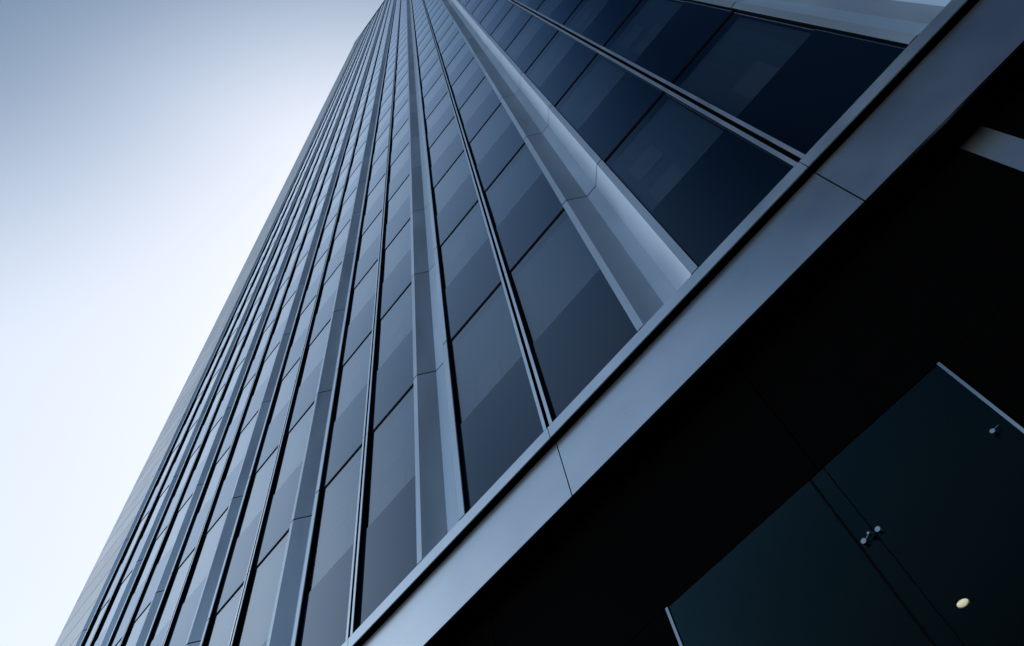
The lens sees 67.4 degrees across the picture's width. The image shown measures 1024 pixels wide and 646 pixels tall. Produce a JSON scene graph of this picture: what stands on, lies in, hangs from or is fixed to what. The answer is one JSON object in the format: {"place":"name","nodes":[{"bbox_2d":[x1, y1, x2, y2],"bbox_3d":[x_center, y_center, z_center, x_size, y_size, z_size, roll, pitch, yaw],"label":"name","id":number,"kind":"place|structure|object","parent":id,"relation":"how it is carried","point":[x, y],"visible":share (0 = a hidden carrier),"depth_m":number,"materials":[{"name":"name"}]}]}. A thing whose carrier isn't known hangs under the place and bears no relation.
{"place":"outdoors","nodes":[
{"label":"outdoors","id":0,"kind":"place"},
{"bbox_2d":[0,0,383,645],"label":"sky","id":1,"kind":"structure","parent":0,"point":[147,147],"materials":[{"name":"white"}]},
{"bbox_3d":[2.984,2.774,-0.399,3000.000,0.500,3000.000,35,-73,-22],"label":"ground","id":2,"kind":"structure","parent":0,"visible":0},
{"bbox_2d":[55,0,1023,645],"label":"office tower","id":3,"kind":"structure","parent":2,"relation":"on","point":[581,322],"depth_m":7.72,"materials":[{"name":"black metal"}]},
{"bbox_2d":[83,601,108,645],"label":"window","id":4,"kind":"structure","parent":3,"relation":"in","point":[89,637],"depth_m":22.04,"materials":[{"name":"blue glass"}]},
{"bbox_2d":[92,572,131,645],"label":"window","id":5,"kind":"structure","parent":3,"relation":"in","point":[102,630],"depth_m":21.20,"materials":[{"name":"blue glass"}]},
{"bbox_2d":[97,512,148,613],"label":"window","id":6,"kind":"structure","parent":3,"relation":"in","point":[111,588],"depth_m":24.17,"materials":[{"name":"blue glass"}]},
{"bbox_2d":[123,605,149,645],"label":"window","id":7,"kind":"structure","parent":3,"relation":"in","point":[134,631],"depth_m":17.53,"materials":[{"name":"blue glass"}]},
{"bbox_2d":[110,529,165,645],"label":"window","id":8,"kind":"structure","parent":3,"relation":"in","point":[120,630],"depth_m":19.82,"materials":[{"name":"blue glass"}]},
{"bbox_2d":[117,486,168,588],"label":"window","id":9,"kind":"structure","parent":3,"relation":"in","point":[135,555],"depth_m":23.81,"materials":[{"name":"blue glass"}]},
{"bbox_2d":[137,445,178,525],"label":"window","id":10,"kind":"structure","parent":3,"relation":"in","point":[150,502],"depth_m":27.67,"materials":[{"name":"blue glass"}]},
{"bbox_2d":[130,496,191,626],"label":"window","id":11,"kind":"structure","parent":3,"relation":"in","point":[147,597],"depth_m":19.42,"materials":[{"name":"blue glass"}]},
{"bbox_2d":[148,551,193,645],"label":"window","id":12,"kind":"structure","parent":3,"relation":"in","point":[159,632],"depth_m":16.25,"materials":[{"name":"blue glass"}]},
{"bbox_2d":[152,446,199,543],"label":"window","id":13,"kind":"structure","parent":3,"relation":"in","point":[169,511],"depth_m":23.28,"materials":[{"name":"blue glass"}]},
{"bbox_2d":[156,422,196,500],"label":"window","id":14,"kind":"structure","parent":3,"relation":"in","point":[171,473],"depth_m":27.33,"materials":[{"name":"blue glass"}]},
{"bbox_2d":[169,393,201,455],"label":"window","id":15,"kind":"structure","parent":3,"relation":"in","point":[186,423],"depth_m":31.15,"materials":[{"name":"blue glass"}]},
{"bbox_2d":[166,509,227,645],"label":"window","id":16,"kind":"structure","parent":3,"relation":"in","point":[181,627],"depth_m":15.32,"materials":[{"name":"blue glass"}]},
{"bbox_2d":[175,418,221,514],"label":"window","id":17,"kind":"structure","parent":3,"relation":"in","point":[193,480],"depth_m":22.93,"materials":[{"name":"blue glass"}]},
{"bbox_2d":[175,448,229,570],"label":"window","id":18,"kind":"structure","parent":3,"relation":"in","point":[195,530],"depth_m":18.87,"materials":[{"name":"blue glass"}]},
{"bbox_2d":[186,369,219,433],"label":"window","id":19,"kind":"structure","parent":3,"relation":"in","point":[204,398],"depth_m":30.82,"materials":[{"name":"blue glass"}]},
{"bbox_2d":[187,385,224,460],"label":"window","id":20,"kind":"structure","parent":3,"relation":"in","point":[201,434],"depth_m":26.79,"materials":[{"name":"blue glass"}]},
{"bbox_2d":[194,349,221,401],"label":"window","id":21,"kind":"structure","parent":3,"relation":"in","point":[214,361],"depth_m":34.67,"materials":[{"name":"blue glass"}]},
{"bbox_2d":[205,588,240,645],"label":"window","id":22,"kind":"structure","parent":3,"relation":"in","point":[219,634],"depth_m":12.72,"materials":[{"name":"blue glass"}]},
{"bbox_2d":[209,329,236,381],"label":"window","id":23,"kind":"structure","parent":3,"relation":"in","point":[229,341],"depth_m":34.31,"materials":[{"name":"blue glass"}]},
{"bbox_2d":[207,360,243,434],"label":"window","id":24,"kind":"structure","parent":3,"relation":"in","point":[220,411],"depth_m":26.43,"materials":[{"name":"blue glass"}]},
{"bbox_2d":[213,338,243,398],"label":"window","id":25,"kind":"structure","parent":3,"relation":"in","point":[224,378],"depth_m":30.30,"materials":[{"name":"blue glass"}]},
{"bbox_2d":[203,412,257,536],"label":"window","id":26,"kind":"structure","parent":3,"relation":"in","point":[223,499],"depth_m":18.51,"materials":[{"name":"blue glass"}]},
{"bbox_2d":[213,375,254,466],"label":"window","id":27,"kind":"structure","parent":3,"relation":"in","point":[230,432],"depth_m":22.38,"materials":[{"name":"blue glass"}]},
{"bbox_2d":[228,295,251,338],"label":"window","id":28,"kind":"structure","parent":3,"relation":"in","point":[236,325],"depth_m":37.79,"materials":[{"name":"blue glass"}]},
{"bbox_2d":[212,448,277,617],"bbox_3d":[-5.009,3.793,14.745,0.016,3.861,1.160,35,-73,-22],"label":"window","id":29,"kind":"structure","parent":3,"relation":"in","point":[236,570],"depth_m":14.43,"materials":[{"name":"blue glass"}]},
{"bbox_2d":[231,314,261,374],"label":"window","id":30,"kind":"structure","parent":3,"relation":"in","point":[242,355],"depth_m":29.93,"materials":[{"name":"blue glass"}]},
{"bbox_2d":[234,298,259,348],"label":"window","id":31,"kind":"structure","parent":3,"relation":"in","point":[243,332],"depth_m":33.78,"materials":[{"name":"blue glass"}]},
{"bbox_2d":[241,321,273,390],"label":"window","id":32,"kind":"structure","parent":3,"relation":"in","point":[253,367],"depth_m":25.88,"materials":[{"name":"blue glass"}]},
{"bbox_2d":[238,344,278,434],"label":"window","id":33,"kind":"structure","parent":3,"relation":"in","point":[253,406],"depth_m":22.03,"materials":[{"name":"blue glass"}]},
{"bbox_2d":[250,277,275,327],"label":"window","id":34,"kind":"structure","parent":3,"relation":"in","point":[260,309],"depth_m":33.42,"materials":[{"name":"blue glass"}]},
{"bbox_2d":[242,542,286,645],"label":"window","id":35,"kind":"structure","parent":3,"relation":"in","point":[263,602],"depth_m":11.82,"materials":[{"name":"blue glass"}]},
{"bbox_2d":[261,279,287,335],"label":"window","id":36,"kind":"structure","parent":3,"relation":"in","point":[278,297],"depth_m":29.40,"materials":[{"name":"blue glass"}]},
{"bbox_2d":[253,359,299,474],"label":"window","id":37,"kind":"structure","parent":3,"relation":"in","point":[271,439],"depth_m":17.97,"materials":[{"name":"blue glass"}]},
{"bbox_2d":[265,246,287,289],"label":"window","id":38,"kind":"structure","parent":3,"relation":"in","point":[279,261],"depth_m":36.94,"materials":[{"name":"blue glass"}]},
{"bbox_2d":[262,293,294,363],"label":"window","id":39,"kind":"structure","parent":3,"relation":"in","point":[278,330],"depth_m":25.55,"materials":[{"name":"blue glass"}]},
{"bbox_2d":[253,403,313,569],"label":"window","id":40,"kind":"structure","parent":3,"relation":"in","point":[281,504],"depth_m":14.07,"materials":[{"name":"blue glass"}]},
{"bbox_2d":[277,245,299,291],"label":"window","id":41,"kind":"structure","parent":3,"relation":"in","point":[289,266],"depth_m":32.86,"materials":[{"name":"blue glass"}]},
{"bbox_2d":[280,253,307,310],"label":"window","id":42,"kind":"structure","parent":3,"relation":"in","point":[293,284],"depth_m":29.04,"materials":[{"name":"blue glass"}]},
{"bbox_2d":[279,296,315,382],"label":"window","id":43,"kind":"structure","parent":3,"relation":"in","point":[297,343],"depth_m":21.47,"materials":[{"name":"blue glass"}]},
{"bbox_2d":[289,217,309,257],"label":"window","id":44,"kind":"structure","parent":3,"relation":"in","point":[300,235],"depth_m":36.35,"materials":[{"name":"blue glass"}]},
{"bbox_2d":[294,221,317,268],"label":"window","id":45,"kind":"structure","parent":3,"relation":"in","point":[307,241],"depth_m":32.52,"materials":[{"name":"blue glass"}]},
{"bbox_2d":[286,321,329,434],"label":"window","id":46,"kind":"structure","parent":3,"relation":"in","point":[305,394],"depth_m":17.60,"materials":[{"name":"blue glass"}]},
{"bbox_2d":[298,251,326,316],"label":"window","id":47,"kind":"structure","parent":3,"relation":"in","point":[313,283],"depth_m":24.98,"materials":[{"name":"blue glass"}]},
{"bbox_2d":[305,195,325,235],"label":"window","id":48,"kind":"structure","parent":3,"relation":"in","point":[316,213],"depth_m":36.01,"materials":[{"name":"blue glass"}]},
{"bbox_2d":[312,215,335,268],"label":"window","id":49,"kind":"structure","parent":3,"relation":"in","point":[326,235],"depth_m":28.50,"materials":[{"name":"blue glass"}]},
{"bbox_2d":[307,263,341,347],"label":"window","id":50,"kind":"structure","parent":3,"relation":"in","point":[324,309],"depth_m":21.12,"materials":[{"name":"blue glass"}]},
{"bbox_2d":[298,456,360,645],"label":"window","id":51,"kind":"structure","parent":3,"relation":"in","point":[325,611],"depth_m":10.04,"materials":[{"name":"blue glass"}]},
{"bbox_2d":[116,0,542,645],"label":"distant windows","id":52,"kind":"structure","parent":3,"relation":"in","point":[471,6],"depth_m":49.76,"materials":[{"name":"blue glass"}]},
{"bbox_2d":[322,187,342,231],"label":"window","id":53,"kind":"structure","parent":3,"relation":"in","point":[333,208],"depth_m":31.99,"materials":[{"name":"blue glass"}]},
{"bbox_2d":[321,221,349,287],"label":"window","id":54,"kind":"structure","parent":3,"relation":"in","point":[338,246],"depth_m":24.64,"materials":[{"name":"blue glass"}]},
{"bbox_2d":[331,164,348,200],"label":"window","id":55,"kind":"structure","parent":3,"relation":"in","point":[340,181],"depth_m":35.50,"materials":[{"name":"blue glass"}]},
{"bbox_2d":[332,189,355,241],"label":"window","id":56,"kind":"structure","parent":3,"relation":"in","point":[346,210],"depth_m":28.14,"materials":[{"name":"blue glass"}]},
{"bbox_2d":[322,332,371,488],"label":"window","id":57,"kind":"structure","parent":3,"relation":"in","point":[346,434],"depth_m":13.51,"materials":[{"name":"blue glass"}]},
{"bbox_2d":[341,162,361,206],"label":"window","id":58,"kind":"structure","parent":3,"relation":"in","point":[352,182],"depth_m":31.64,"materials":[{"name":"blue glass"}]},
{"bbox_2d":[347,141,365,179],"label":"window","id":59,"kind":"structure","parent":3,"relation":"in","point":[357,159],"depth_m":35.08,"materials":[{"name":"blue glass"}]},
{"bbox_2d":[340,260,377,367],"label":"window","id":60,"kind":"structure","parent":3,"relation":"in","point":[360,318],"depth_m":17.05,"materials":[{"name":"blue glass"}]},
{"bbox_2d":[352,211,381,290],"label":"window","id":61,"kind":"structure","parent":3,"relation":"in","point":[368,251],"depth_m":20.58,"materials":[{"name":"blue glass"}]},
{"bbox_2d":[360,175,384,236],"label":"window","id":62,"kind":"structure","parent":3,"relation":"in","point":[374,202],"depth_m":24.07,"materials":[{"name":"blue glass"}]},
{"bbox_2d":[366,146,387,197],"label":"window","id":63,"kind":"structure","parent":3,"relation":"in","point":[377,171],"depth_m":27.58,"materials":[{"name":"blue glass"}]},
{"bbox_2d":[371,124,389,166],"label":"window","id":64,"kind":"structure","parent":3,"relation":"in","point":[382,142],"depth_m":31.10,"materials":[{"name":"blue glass"}]},
{"bbox_2d":[374,107,390,143],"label":"window","id":65,"kind":"structure","parent":3,"relation":"in","point":[385,121],"depth_m":34.56,"materials":[{"name":"blue glass"}]},
{"bbox_2d":[377,93,391,123],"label":"window","id":66,"kind":"structure","parent":3,"relation":"in","point":[385,107],"depth_m":38.12,"materials":[{"name":"blue glass"}]},
{"bbox_2d":[356,395,416,629],"bbox_3d":[-1.538,2.191,10.022,0.106,3.849,1.188,35,-73,-22],"label":"window","id":67,"kind":"structure","parent":3,"relation":"in","point":[389,546],"depth_m":9.47,"materials":[{"name":"blue glass"}]},
{"bbox_2d":[370,283,413,432],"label":"window","id":68,"kind":"structure","parent":3,"relation":"in","point":[394,376],"depth_m":13.11,"materials":[{"name":"blue glass"}]},
{"bbox_2d":[378,220,411,321],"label":"window","id":69,"kind":"structure","parent":3,"relation":"in","point":[396,268],"depth_m":16.70,"materials":[{"name":"blue glass"}]},
{"bbox_2d":[383,175,409,250],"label":"window","id":70,"kind":"structure","parent":3,"relation":"in","point":[398,207],"depth_m":20.22,"materials":[{"name":"blue glass"}]},
{"bbox_2d":[387,143,409,201],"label":"window","id":71,"kind":"structure","parent":3,"relation":"in","point":[399,170],"depth_m":23.72,"materials":[{"name":"blue glass"}]},
{"bbox_2d":[389,119,408,166],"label":"window","id":72,"kind":"structure","parent":3,"relation":"in","point":[401,139],"depth_m":27.24,"materials":[{"name":"blue glass"}]},
{"bbox_2d":[391,100,408,139],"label":"window","id":73,"kind":"structure","parent":3,"relation":"in","point":[402,115],"depth_m":30.73,"materials":[{"name":"blue glass"}]},
{"bbox_2d":[393,85,407,117],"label":"window","id":74,"kind":"structure","parent":3,"relation":"in","point":[400,101],"depth_m":34.26,"materials":[{"name":"blue glass"}]},
{"bbox_2d":[394,72,407,101],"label":"window","id":75,"kind":"structure","parent":3,"relation":"in","point":[402,84],"depth_m":37.73,"materials":[{"name":"blue glass"}]},
{"bbox_2d":[418,38,434,67],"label":"window","id":76,"kind":"structure","parent":3,"relation":"in","point":[430,46],"depth_m":37.20,"materials":[{"name":"blue glass"}]},
{"bbox_2d":[419,48,437,80],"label":"window","id":77,"kind":"structure","parent":3,"relation":"in","point":[432,58],"depth_m":33.64,"materials":[{"name":"blue glass"}]},
{"bbox_2d":[421,59,441,98],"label":"window","id":78,"kind":"structure","parent":3,"relation":"in","point":[435,72],"depth_m":30.17,"materials":[{"name":"blue glass"}]},
{"bbox_2d":[423,73,446,119],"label":"window","id":79,"kind":"structure","parent":3,"relation":"in","point":[437,92],"depth_m":26.68,"materials":[{"name":"blue glass"}]},
{"bbox_2d":[425,92,453,148],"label":"window","id":80,"kind":"structure","parent":3,"relation":"in","point":[443,113],"depth_m":23.18,"materials":[{"name":"blue glass"}]},
{"bbox_2d":[435,15,452,43],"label":"window","id":81,"kind":"structure","parent":3,"relation":"in","point":[448,22],"depth_m":36.82,"materials":[{"name":"blue glass"}]},
{"bbox_2d":[428,117,463,188],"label":"window","id":82,"kind":"structure","parent":3,"relation":"in","point":[448,146],"depth_m":19.66,"materials":[{"name":"blue glass"}]},
{"bbox_2d":[438,23,457,53],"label":"window","id":83,"kind":"structure","parent":3,"relation":"in","point":[452,31],"depth_m":33.32,"materials":[{"name":"blue glass"}]},
{"bbox_2d":[441,32,464,68],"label":"window","id":84,"kind":"structure","parent":3,"relation":"in","point":[458,41],"depth_m":29.81,"materials":[{"name":"blue glass"}]},
{"bbox_2d":[433,151,477,246],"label":"window","id":85,"kind":"structure","parent":3,"relation":"in","point":[455,194],"depth_m":16.13,"materials":[{"name":"blue glass"}]},
{"bbox_2d":[445,43,473,86],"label":"window","id":86,"kind":"structure","parent":3,"relation":"in","point":[464,56],"depth_m":26.31,"materials":[{"name":"blue glass"}]},
{"bbox_2d":[451,57,484,109],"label":"window","id":87,"kind":"structure","parent":3,"relation":"in","point":[470,78],"depth_m":22.79,"materials":[{"name":"blue glass"}]},
{"bbox_2d":[439,201,500,340],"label":"window","id":88,"kind":"structure","parent":3,"relation":"in","point":[472,273],"depth_m":12.53,"materials":[{"name":"blue glass"}]},
{"bbox_2d":[458,77,500,143],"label":"window","id":89,"kind":"structure","parent":3,"relation":"in","point":[484,100],"depth_m":19.27,"materials":[{"name":"blue glass"}]},
{"bbox_2d":[472,0,496,23],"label":"window","id":90,"kind":"structure","parent":3,"relation":"in","point":[483,8],"depth_m":29.13,"materials":[{"name":"blue glass"}]},
{"bbox_2d":[469,103,523,192],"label":"window","id":91,"kind":"structure","parent":3,"relation":"in","point":[499,139],"depth_m":15.75,"materials":[{"name":"blue glass"}]},
{"bbox_2d":[480,0,513,34],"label":"window","id":92,"kind":"structure","parent":3,"relation":"in","point":[500,8],"depth_m":25.70,"materials":[{"name":"blue glass"}]},
{"bbox_2d":[455,290,543,511],"bbox_3d":[-0.248,0.724,9.471,0.106,3.849,1.266,35,-73,-22],"label":"window","id":93,"kind":"structure","parent":3,"relation":"in","point":[502,420],"depth_m":8.93,"materials":[{"name":"blue glass"}]},
{"bbox_2d":[491,5,531,50],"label":"window","id":94,"kind":"structure","parent":3,"relation":"in","point":[516,18],"depth_m":22.24,"materials":[{"name":"blue glass"}]},
{"bbox_2d":[484,143,563,271],"bbox_3d":[0.141,-2.001,12.578,0.106,3.861,1.238,35,-73,-22],"label":"window","id":95,"kind":"structure","parent":3,"relation":"in","point":[524,203],"depth_m":12.13,"materials":[{"name":"blue glass"}]},
{"bbox_2d":[505,16,557,73],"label":"window","id":96,"kind":"structure","parent":3,"relation":"in","point":[535,35],"depth_m":18.73,"materials":[{"name":"blue glass"}]},
{"bbox_2d":[537,0,580,23],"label":"window","id":97,"kind":"structure","parent":3,"relation":"in","point":[558,11],"depth_m":18.22,"materials":[{"name":"blue glass"}]},
{"bbox_2d":[525,31,596,105],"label":"window","id":98,"kind":"structure","parent":3,"relation":"in","point":[564,58],"depth_m":15.19,"materials":[{"name":"blue glass"}]},
{"bbox_2d":[515,216,637,419],"bbox_3d":[0.625,-0.269,9.098,0.106,3.849,1.238,35,-73,-22],"label":"window","id":99,"kind":"structure","parent":3,"relation":"in","point":[579,324],"depth_m":8.56,"materials":[{"name":"blue glass"}]},
{"bbox_2d":[564,0,639,45],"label":"window","id":100,"kind":"structure","parent":3,"relation":"in","point":[595,20],"depth_m":14.73,"materials":[{"name":"blue glass"}]},
{"bbox_2d":[555,54,663,161],"bbox_3d":[1.421,-3.457,12.032,0.106,3.861,1.188,35,-73,-22],"label":"window","id":101,"kind":"structure","parent":3,"relation":"in","point":[610,100],"depth_m":11.53,"materials":[{"name":"blue glass"}]},
{"bbox_2d":[604,0,732,82],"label":"window","id":102,"kind":"structure","parent":3,"relation":"in","point":[664,35],"depth_m":11.17,"materials":[{"name":"blue glass"}]},
{"bbox_2d":[611,99,792,266],"bbox_3d":[1.906,-1.725,8.552,0.106,3.849,1.188,35,-73,-22],"label":"window","id":103,"kind":"structure","parent":3,"relation":"in","point":[699,180],"depth_m":7.99,"materials":[{"name":"blue glass"}]},
{"bbox_2d":[679,17,907,154],"bbox_3d":[2.732,-2.665,8.199,0.106,3.849,1.170,35,-73,-22],"label":"window","id":104,"kind":"structure","parent":3,"relation":"in","point":[792,86],"depth_m":7.61,"materials":[{"name":"blue glass"}]},
{"bbox_2d":[665,362,1023,645],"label":"lobby glass wall","id":105,"kind":"structure","parent":3,"relation":"attached to","point":[884,544],"depth_m":4.45,"materials":[{"name":"black"}]},
{"bbox_2d":[954,595,970,608],"bbox_3d":[3.498,2.170,5.971,0.129,0.073,0.124,35,-73,-22],"label":"ceiling lamp","id":106,"kind":"object","parent":3,"relation":"attached to","point":[962,602],"visible":1,"depth_m":5.95,"materials":[{"name":"silver metal"}]},
{"bbox_2d":[959,126,1023,171],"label":"entrance pier","id":107,"kind":"structure","parent":2,"relation":"on","point":[997,146],"depth_m":5.38,"materials":[{"name":"metal"}]}
]}

